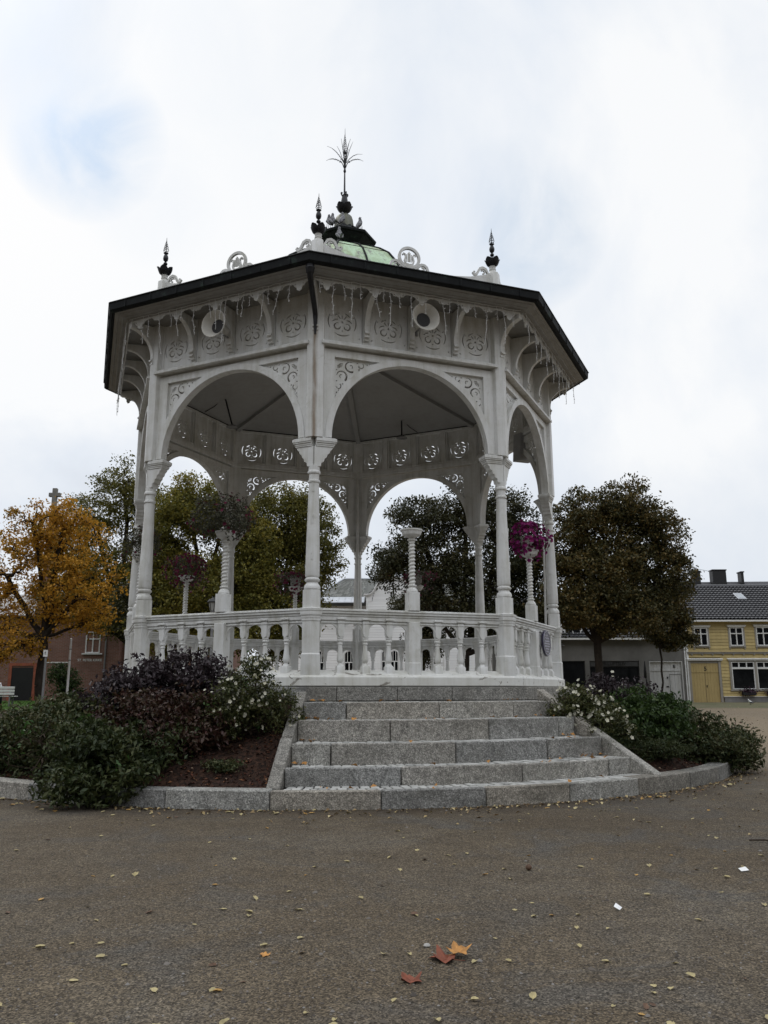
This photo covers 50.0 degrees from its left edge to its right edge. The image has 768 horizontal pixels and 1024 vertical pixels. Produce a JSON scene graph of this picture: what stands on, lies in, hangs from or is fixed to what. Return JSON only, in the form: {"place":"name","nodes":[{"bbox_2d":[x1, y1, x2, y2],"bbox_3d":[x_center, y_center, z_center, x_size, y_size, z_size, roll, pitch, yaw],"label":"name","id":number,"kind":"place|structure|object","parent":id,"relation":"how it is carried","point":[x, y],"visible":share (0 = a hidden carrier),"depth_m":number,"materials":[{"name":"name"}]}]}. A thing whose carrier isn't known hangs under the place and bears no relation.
{"place":"outdoors","nodes":[
{"label":"outdoors","id":0,"kind":"place"},
{"bbox_2d":[0,701,56,710],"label":"lawn","id":1,"kind":"structure","parent":0,"point":[16,702],"depth_m":38.25,"materials":[{"name":"green plant"}]},
{"bbox_2d":[0,687,17,706],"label":"park bench","id":2,"kind":"object","parent":1,"relation":"on","point":[10,693],"visible":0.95,"depth_m":36.51,"materials":[{"name":"paint"}]},
{"bbox_2d":[45,662,88,695],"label":"bush","id":3,"kind":"object","parent":1,"relation":"on","point":[60,677],"visible":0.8,"depth_m":41.50,"materials":[{"name":"green plant"}]},
{"bbox_2d":[0,702,767,1023],"bbox_3d":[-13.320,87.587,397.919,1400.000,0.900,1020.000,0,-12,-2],"label":"ground","id":4,"kind":"structure","parent":0,"point":[284,827],"depth_m":5.21,"materials":[{"name":"grey gravel"}]},
{"bbox_2d":[32,944,44,947],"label":"fallen leaf","id":5,"kind":"object","parent":4,"relation":"on","point":[39,945],"visible":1,"depth_m":4.46,"materials":[{"name":"beige plant"}]},
{"bbox_2d":[41,650,47,698],"bbox_3d":[-12.665,6.433,30.584,0.160,2.570,0.130,0,-12,-2],"label":"sign post","id":6,"kind":"object","parent":4,"relation":"on","point":[45,653],"visible":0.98,"depth_m":30.68,"materials":[{"name":"grey metal"}]},
{"bbox_2d":[0,493,129,706],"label":"orange maple","id":7,"kind":"object","parent":4,"relation":"on","point":[52,613],"visible":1,"depth_m":31.69,"materials":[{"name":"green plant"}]},
{"bbox_2d":[66,638,71,693],"bbox_3d":[-12.803,6.667,33.367,0.104,3.070,0.099,0,-12,-2],"label":"white post","id":8,"kind":"object","parent":4,"relation":"on","point":[68,672],"visible":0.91,"depth_m":33.42,"materials":[{"name":"paint"}]},
{"bbox_2d":[35,450,185,644],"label":"sparse tree","id":9,"kind":"object","parent":4,"relation":"on","point":[126,489],"visible":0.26,"depth_m":42.33,"materials":[{"name":"green plant"}]},
{"bbox_2d":[0,488,240,700],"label":"brick church","id":10,"kind":"structure","parent":4,"relation":"on","point":[92,658],"depth_m":45.33,"materials":[{"name":"red brick"}]},
{"bbox_2d":[6,663,36,700],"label":"doorway","id":11,"kind":"structure","parent":10,"relation":"in","point":[23,679],"depth_m":45.04,"materials":[{"name":"black paint"}]},
{"bbox_2d":[85,632,100,652],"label":"window","id":12,"kind":"structure","parent":10,"relation":"in","point":[93,639],"depth_m":45.44,"materials":[{"name":"paint"}]},
{"bbox_2d":[103,578,212,660],"bbox_3d":[-10.352,5.941,39.443,6.644,6.816,4.331,0,-12,-2],"label":"dark green tree","id":13,"kind":"object","parent":4,"relation":"on","point":[124,598],"visible":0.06,"depth_m":39.02,"materials":[{"name":"green plant"}]},
{"bbox_2d":[116,469,292,664],"bbox_3d":[-7.854,3.432,36.956,7.696,10.937,4.806,0,-12,-2],"label":"yellow green tree","id":14,"kind":"object","parent":4,"relation":"on","point":[249,585],"visible":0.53,"depth_m":36.73,"materials":[{"name":"green plant"}]},
{"bbox_2d":[207,597,214,657],"bbox_3d":[-6.222,5.317,29.523,0.430,4.530,0.372,0,-12,-2],"label":"lantern","id":15,"kind":"object","parent":4,"relation":"on","point":[211,603],"visible":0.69,"depth_m":29.82,"materials":[{"name":"grey metal"}]},
{"bbox_2d":[219,1018,228,1023],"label":"fallen leaf","id":16,"kind":"object","parent":4,"relation":"on","point":[222,1021],"visible":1,"depth_m":3.44,"materials":[{"name":"beige plant"}]},
{"bbox_2d":[234,481,349,666],"bbox_3d":[-5.106,3.834,39.201,7.029,11.055,4.654,0,-12,-2],"label":"olive tree","id":17,"kind":"object","parent":4,"relation":"on","point":[287,504],"visible":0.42,"depth_m":39.06,"materials":[{"name":"green plant"}]},
{"bbox_2d":[103,136,588,704],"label":"bandstand","id":18,"kind":"structure","parent":4,"relation":"on","point":[309,384],"depth_m":15.02,"materials":[{"name":"wood"}]},
{"bbox_2d":[116,323,126,411],"bbox_3d":[-5.446,-2.685,16.990,0.080,0.990,3.841,4,-13,-20],"label":"icicle light string","id":19,"kind":"object","parent":18,"relation":"hanging from","point":[119,383],"visible":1,"depth_m":16.73,"materials":[{"name":"white plastic"}]},
{"bbox_2d":[114,525,162,565],"bbox_3d":[-4.902,0.686,16.429,0.926,0.896,0.989,4,-13,-19],"label":"potted petunia","id":20,"kind":"object","parent":18,"relation":"on","point":[134,543],"visible":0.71,"depth_m":16.36,"materials":[{"name":"plant"}]},
{"bbox_2d":[161,552,209,595],"bbox_3d":[-4.698,1.476,19.594,1.092,1.041,1.125,-6,-14,25],"label":"potted petunia","id":21,"kind":"object","parent":18,"relation":"on","point":[196,566],"visible":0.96,"depth_m":19.41,"materials":[{"name":"purple plant"}]},
{"bbox_2d":[201,310,229,337],"bbox_3d":[-2.875,-3.250,14.644,0.510,0.510,0.552,-6,-14,25],"label":"horn loudspeaker","id":22,"kind":"object","parent":18,"relation":"attached to","point":[208,327],"visible":0.96,"depth_m":14.52,"materials":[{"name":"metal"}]},
{"bbox_2d":[129,276,306,353],"bbox_3d":[-2.983,-3.317,14.354,3.840,0.887,0.079,-6,-14,25],"label":"icicle light string","id":23,"kind":"object","parent":18,"relation":"hanging from","point":[209,309],"visible":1,"depth_m":14.36,"materials":[{"name":"white plastic"}]},
{"bbox_2d":[205,399,237,428],"bbox_3d":[-4.050,-2.437,20.240,1.056,0.845,0.296,-5,-13,22],"label":"hanging lamp","id":24,"kind":"object","parent":18,"relation":"hanging from","point":[231,426],"visible":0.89,"depth_m":20.05,"materials":[{"name":"black metal"}]},
{"bbox_2d":[186,491,258,542],"bbox_3d":[-2.709,0.113,14.166,1.285,0.926,1.334,-6,-14,25],"label":"potted petunia","id":25,"kind":"object","parent":18,"relation":"on","point":[223,520],"visible":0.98,"depth_m":13.98,"materials":[{"name":"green plant"}]},
{"bbox_2d":[273,571,305,607],"bbox_3d":[-2.359,2.030,21.605,1.002,0.944,0.945,4,-13,-19],"label":"potted petunia","id":26,"kind":"object","parent":18,"relation":"on","point":[294,580],"visible":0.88,"depth_m":21.51,"materials":[{"name":"purple plant"}]},
{"bbox_2d":[326,214,333,227],"bbox_3d":[-1.228,-6.729,18.956,0.196,0.350,0.292,9,-15,-37],"label":"pigeon","id":27,"kind":"object","parent":18,"relation":"on","point":[327,221],"visible":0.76,"depth_m":18.93,"materials":[{"name":"black paint"}]},
{"bbox_2d":[329,213,336,227],"bbox_3d":[-1.153,-6.738,18.888,0.196,0.350,0.292,6,-14,-26],"label":"pigeon","id":28,"kind":"object","parent":18,"relation":"on","point":[332,219],"visible":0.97,"depth_m":18.87,"materials":[{"name":"black paint"}]},
{"bbox_2d":[335,226,343,239],"bbox_3d":[-0.980,-6.264,18.418,0.196,0.350,0.292,4,-13,-20],"label":"pigeon","id":29,"kind":"object","parent":18,"relation":"on","point":[339,234],"visible":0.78,"depth_m":18.40,"materials":[{"name":"black paint"}]},
{"bbox_2d":[337,212,344,224],"bbox_3d":[-1.010,-6.769,18.956,0.292,0.350,0.196,9,-15,-35],"label":"pigeon","id":30,"kind":"object","parent":18,"relation":"on","point":[341,219],"visible":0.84,"depth_m":18.92,"materials":[{"name":"black paint"}]},
{"bbox_2d":[351,217,361,227],"bbox_3d":[-0.619,-6.701,19.085,0.292,0.350,0.196,7,-14,-30],"label":"pigeon","id":31,"kind":"object","parent":18,"relation":"on","point":[359,224],"visible":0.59,"depth_m":19.04,"materials":[{"name":"black paint"}]},
{"bbox_2d":[396,421,416,439],"bbox_3d":[0.604,-2.187,21.907,0.284,0.610,0.810,-8,-14,31],"label":"hanging lamp","id":32,"kind":"object","parent":18,"relation":"hanging from","point":[401,437],"visible":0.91,"depth_m":21.64,"materials":[{"name":"black metal"}]},
{"bbox_2d":[315,276,520,344],"bbox_3d":[0.676,-3.404,14.177,3.842,0.806,0.092,4,-13,-19],"label":"icicle light string","id":33,"kind":"object","parent":18,"relation":"hanging from","point":[411,303],"visible":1,"depth_m":14.11,"materials":[{"name":"white plastic"}]},
{"bbox_2d":[402,570,439,597],"bbox_3d":[0.881,1.894,21.491,1.036,0.806,0.908,-6,-14,25],"label":"potted petunia","id":34,"kind":"object","parent":18,"relation":"on","point":[419,579],"visible":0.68,"depth_m":21.39,"materials":[{"name":"purple plant"}]},
{"bbox_2d":[412,303,439,335],"bbox_3d":[0.641,-3.328,14.502,0.510,0.510,0.552,4,-13,-19],"label":"horn loudspeaker","id":35,"kind":"object","parent":18,"relation":"attached to","point":[429,320],"visible":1,"depth_m":14.35,"materials":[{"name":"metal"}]},
{"bbox_2d":[513,433,531,462],"bbox_3d":[3.250,-1.575,19.207,0.400,0.869,0.492,4,-13,-19],"label":"box loudspeaker","id":36,"kind":"object","parent":18,"relation":"attached to","point":[518,446],"visible":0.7,"depth_m":19.00,"materials":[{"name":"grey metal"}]},
{"bbox_2d":[508,519,553,561],"bbox_3d":[2.816,0.558,16.056,0.934,0.912,0.962,-6,-14,25],"label":"potted petunia","id":37,"kind":"object","parent":18,"relation":"on","point":[529,541],"visible":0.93,"depth_m":15.96,"materials":[{"name":"purple plant"}]},
{"bbox_2d":[541,630,550,655],"bbox_3d":[3.180,2.573,16.126,0.044,0.510,0.580,-6,-14,25],"label":"oval sign","id":38,"kind":"object","parent":18,"relation":"attached to","point":[546,643],"visible":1,"depth_m":16.05,"materials":[{"name":"metal"}]},
{"bbox_2d":[525,313,574,403],"bbox_3d":[3.387,-2.865,16.590,0.105,0.842,3.855,-6,-14,25],"label":"icicle light string","id":39,"kind":"object","parent":18,"relation":"hanging from","point":[535,330],"visible":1,"depth_m":16.58,"materials":[{"name":"white plastic"}]},
{"bbox_2d":[0,696,711,787],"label":"bark mulch","id":40,"kind":"object","parent":4,"relation":"on","point":[247,762],"visible":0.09,"depth_m":10.93,"materials":[{"name":"brown wood"}]},
{"bbox_2d":[0,697,49,723],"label":"bed shrub","id":41,"kind":"object","parent":40,"relation":"on","point":[14,710],"visible":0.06,"depth_m":16.24,"materials":[{"name":"green plant"}]},
{"bbox_2d":[0,726,59,778],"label":"green shrub","id":42,"kind":"object","parent":40,"relation":"on","point":[19,764],"visible":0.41,"depth_m":11.39,"materials":[{"name":"green plant"}]},
{"bbox_2d":[0,691,124,770],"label":"dark green shrub","id":43,"kind":"object","parent":40,"relation":"on","point":[64,704],"visible":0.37,"depth_m":11.64,"materials":[{"name":"green plant"}]},
{"bbox_2d":[0,709,200,809],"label":"overhanging shrub","id":44,"kind":"object","parent":40,"relation":"on","point":[88,751],"visible":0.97,"depth_m":10.06,"materials":[{"name":"green plant"}]},
{"bbox_2d":[72,643,238,718],"bbox_3d":[-3.345,2.613,12.273,2.517,1.309,1.315,0,-12,-2],"label":"purple shrub","id":45,"kind":"object","parent":40,"relation":"on","point":[153,674],"visible":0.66,"depth_m":12.02,"materials":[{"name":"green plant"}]},
{"bbox_2d":[88,680,235,766],"bbox_3d":[-2.974,2.872,11.228,1.969,1.145,1.494,0,-12,-2],"label":"red brown shrub","id":46,"kind":"object","parent":40,"relation":"on","point":[161,709],"visible":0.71,"depth_m":11.08,"materials":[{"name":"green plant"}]},
{"bbox_2d":[200,757,246,772],"bbox_3d":[-2.056,3.303,10.585,0.615,0.275,0.428,0,-12,-2],"label":"ground cover plant","id":47,"kind":"object","parent":40,"relation":"on","point":[223,765],"visible":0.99,"depth_m":10.52,"materials":[{"name":"green plant"}]},
{"bbox_2d":[190,650,307,739],"bbox_3d":[-1.885,2.624,11.546,1.637,1.352,1.081,0,-12,-2],"label":"white cinquefoil","id":48,"kind":"object","parent":40,"relation":"on","point":[252,708],"visible":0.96,"depth_m":11.40,"materials":[{"name":"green plant"}]},
{"bbox_2d":[544,679,642,739],"bbox_3d":[3.236,3.126,12.927,1.514,1.007,1.240,0,-12,-2],"label":"white cinquefoil","id":49,"kind":"object","parent":40,"relation":"on","point":[578,698],"visible":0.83,"depth_m":12.86,"materials":[{"name":"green plant"}]},
{"bbox_2d":[575,670,662,704],"bbox_3d":[4.127,3.296,14.334,1.760,1.053,1.168,0,-12,-2],"label":"purple shrub","id":50,"kind":"object","parent":40,"relation":"on","point":[603,684],"visible":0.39,"depth_m":14.24,"materials":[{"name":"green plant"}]},
{"bbox_2d":[597,724,696,762],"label":"soil","id":51,"kind":"structure","parent":40,"relation":"on","point":[668,748],"depth_m":12.35,"materials":[{"name":"brown soil"}]},
{"bbox_2d":[602,683,700,740],"bbox_3d":[4.258,3.289,13.279,1.789,1.042,1.510,0,-12,-2],"label":"bright green shrub","id":52,"kind":"object","parent":40,"relation":"on","point":[666,713],"visible":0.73,"depth_m":13.04,"materials":[{"name":"green plant"}]},
{"bbox_2d":[656,707,766,773],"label":"shrub","id":53,"kind":"object","parent":40,"relation":"on","point":[734,747],"visible":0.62,"depth_m":13.53,"materials":[{"name":"green plant"}]},
{"bbox_2d":[0,760,732,809],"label":"round kerb","id":54,"kind":"structure","parent":4,"relation":"on","point":[222,798],"depth_m":9.89,"materials":[{"name":"stone"}]},
{"bbox_2d":[266,689,661,790],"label":"granite steps","id":55,"kind":"structure","parent":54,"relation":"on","point":[461,743],"depth_m":11.32,"materials":[{"name":"stone"}]},
{"bbox_2d":[292,698,606,788],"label":"step leaf litter","id":56,"kind":"object","parent":55,"relation":"on","point":[374,785],"visible":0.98,"depth_m":11.45,"materials":[{"name":"brown plant"}]},
{"bbox_2d":[258,575,495,670],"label":"white house","id":57,"kind":"structure","parent":4,"relation":"on","point":[342,594],"depth_m":61.95,"materials":[{"name":"paint"}]},
{"bbox_2d":[320,651,322,669],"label":"window","id":58,"kind":"structure","parent":57,"relation":"in","point":[321,660],"depth_m":61.80,"materials":[{"name":"paint"}]},
{"bbox_2d":[344,651,351,669],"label":"window","id":59,"kind":"structure","parent":57,"relation":"in","point":[347,655],"depth_m":61.84,"materials":[{"name":"glass"}]},
{"bbox_2d":[381,651,385,669],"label":"window","id":60,"kind":"structure","parent":57,"relation":"in","point":[383,663],"depth_m":61.03,"materials":[{"name":"paint"}]},
{"bbox_2d":[391,650,398,669],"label":"window","id":61,"kind":"structure","parent":57,"relation":"in","point":[395,655],"depth_m":61.07,"materials":[{"name":"glass"}]},
{"bbox_2d":[2,706,766,834],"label":"leaf litter","id":62,"kind":"object","parent":4,"relation":"on","point":[327,809],"visible":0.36,"depth_m":9.85,"materials":[{"name":"plant"}]},
{"bbox_2d":[401,972,421,985],"bbox_3d":[0.131,2.228,3.944,0.117,0.034,0.110,8,-15,-33],"label":"maple leaf","id":63,"kind":"object","parent":4,"relation":"on","point":[408,978],"visible":1,"depth_m":3.95,"materials":[{"name":"red plant"}]},
{"bbox_2d":[386,591,452,670],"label":"dark shrub","id":64,"kind":"object","parent":4,"relation":"on","point":[427,631],"visible":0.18,"depth_m":49.70,"materials":[{"name":"green plant"}]},
{"bbox_2d":[429,941,470,963],"bbox_3d":[0.348,2.284,4.273,0.238,0.064,0.179,4,-13,-19],"label":"maple leaf","id":65,"kind":"object","parent":4,"relation":"on","point":[441,955],"visible":1,"depth_m":4.29,"materials":[{"name":"plant"}]},
{"bbox_2d":[365,477,572,670],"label":"spreading dark tree","id":66,"kind":"object","parent":4,"relation":"on","point":[453,568],"visible":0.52,"depth_m":42.66,"materials":[{"name":"green plant"}]},
{"bbox_2d":[525,864,531,869],"bbox_3d":[1.123,2.754,6.381,0.050,0.046,0.051,0,-12,-2],"label":"pine cone","id":67,"kind":"object","parent":4,"relation":"on","point":[528,867],"visible":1,"depth_m":6.37,"materials":[{"name":"brown plant"}]},
{"bbox_2d":[529,992,535,999],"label":"fallen leaf","id":68,"kind":"object","parent":4,"relation":"on","point":[532,995],"visible":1,"depth_m":3.72,"materials":[{"name":"beige plant"}]},
{"bbox_2d":[488,599,688,701],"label":"grey shop","id":69,"kind":"structure","parent":4,"relation":"on","point":[625,658],"depth_m":49.24,"materials":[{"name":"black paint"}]},
{"bbox_2d":[564,626,580,632],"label":"window","id":70,"kind":"structure","parent":69,"relation":"in","point":[578,630],"depth_m":49.81,"materials":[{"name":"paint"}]},
{"bbox_2d":[562,661,585,687],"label":"window","id":71,"kind":"structure","parent":69,"relation":"in","point":[572,670],"depth_m":49.20,"materials":[{"name":"black glass"}]},
{"bbox_2d":[590,666,639,692],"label":"window","id":72,"kind":"structure","parent":69,"relation":"in","point":[621,671],"depth_m":49.20,"materials":[{"name":"black glass"}]},
{"bbox_2d":[649,661,684,699],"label":"garage door","id":73,"kind":"structure","parent":69,"relation":"in","point":[672,670],"depth_m":49.11,"materials":[{"name":"paint"}]},
{"bbox_2d":[522,471,704,697],"bbox_3d":[11.185,3.748,39.915,8.706,11.431,4.964,0,-12,-2],"label":"brown maple","id":74,"kind":"object","parent":4,"relation":"on","point":[603,599],"visible":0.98,"depth_m":39.46,"materials":[{"name":"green plant"}]},
{"bbox_2d":[614,903,621,909],"bbox_3d":[1.484,2.504,5.225,0.041,0.030,0.040,-10,-15,37],"label":"feather","id":75,"kind":"object","parent":4,"relation":"on","point":[617,906],"visible":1,"depth_m":5.22,"materials":[{"name":"white"}]},
{"bbox_2d":[643,1003,648,1008],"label":"fallen leaf","id":76,"kind":"object","parent":4,"relation":"on","point":[645,1006],"visible":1,"depth_m":3.60,"materials":[{"name":"brown plant"}]},
{"bbox_2d":[686,972,696,978],"bbox_3d":[1.492,2.247,3.993,0.034,0.012,0.063,2,-9,-34],"label":"fallen leaf","id":77,"kind":"object","parent":4,"relation":"on","point":[691,974],"visible":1,"depth_m":4.00,"materials":[{"name":"beige plant"}]},
{"bbox_2d":[678,584,767,701],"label":"yellow house","id":78,"kind":"structure","parent":4,"relation":"on","point":[728,662],"depth_m":49.40,"materials":[{"name":"paint"}]},
{"bbox_2d":[694,628,708,645],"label":"window","id":79,"kind":"structure","parent":78,"relation":"in","point":[703,633],"depth_m":49.53,"materials":[{"name":"glass"}]},
{"bbox_2d":[691,663,720,701],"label":"double door","id":80,"kind":"structure","parent":78,"relation":"in","point":[705,676],"depth_m":48.99,"materials":[{"name":"yellow paint"}]},
{"bbox_2d":[729,627,743,645],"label":"window","id":81,"kind":"structure","parent":78,"relation":"in","point":[736,633],"depth_m":49.53,"materials":[{"name":"glass"}]},
{"bbox_2d":[731,662,753,667],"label":"window","id":82,"kind":"structure","parent":78,"relation":"in","point":[734,664],"depth_m":49.20,"materials":[{"name":"paint"}]},
{"bbox_2d":[732,668,755,688],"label":"window","id":83,"kind":"structure","parent":78,"relation":"in","point":[742,677],"depth_m":49.05,"materials":[{"name":"glass"}]},
{"bbox_2d":[738,686,759,696],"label":"flower box","id":84,"kind":"object","parent":78,"relation":"attached to","point":[749,691],"visible":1,"depth_m":48.52,"materials":[{"name":"black paint"}]},
{"bbox_2d":[756,627,767,645],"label":"window","id":85,"kind":"structure","parent":78,"relation":"in","point":[761,632],"depth_m":49.54,"materials":[{"name":"glass"}]},
{"bbox_2d":[756,662,767,667],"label":"window","id":86,"kind":"structure","parent":78,"relation":"in","point":[759,664],"depth_m":49.19,"materials":[{"name":"paint"}]},
{"bbox_2d":[757,668,767,688],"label":"window","id":87,"kind":"structure","parent":78,"relation":"in","point":[762,673],"depth_m":49.05,"materials":[{"name":"glass"}]},
{"bbox_2d":[689,567,767,584],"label":"building","id":88,"kind":"structure","parent":4,"relation":"on","point":[717,576],"depth_m":63.75,"materials":[{"name":"brick"}]},
{"bbox_2d":[749,839,767,840],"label":"twig","id":89,"kind":"object","parent":4,"relation":"on","point":[758,840],"visible":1,"depth_m":7.55,"materials":[{"name":"brown wood"}]},
{"bbox_2d":[0,0,767,668],"label":"sky","id":90,"kind":"structure","parent":0,"point":[613,154],"materials":[{"name":"white"}]},
{"bbox_2d":[688,702,767,707],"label":"verge","id":91,"kind":"structure","parent":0,"point":[728,704],"depth_m":41.68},
{"bbox_2d":[644,661,647,687],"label":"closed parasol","id":92,"kind":"object","parent":91,"relation":"on","point":[645,674],"visible":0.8,"depth_m":47.55,"materials":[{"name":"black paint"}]},
{"bbox_2d":[631,583,704,692],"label":"young tree","id":93,"kind":"object","parent":91,"relation":"on","point":[661,640],"visible":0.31,"depth_m":45.28,"materials":[{"name":"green plant"}]}
]}

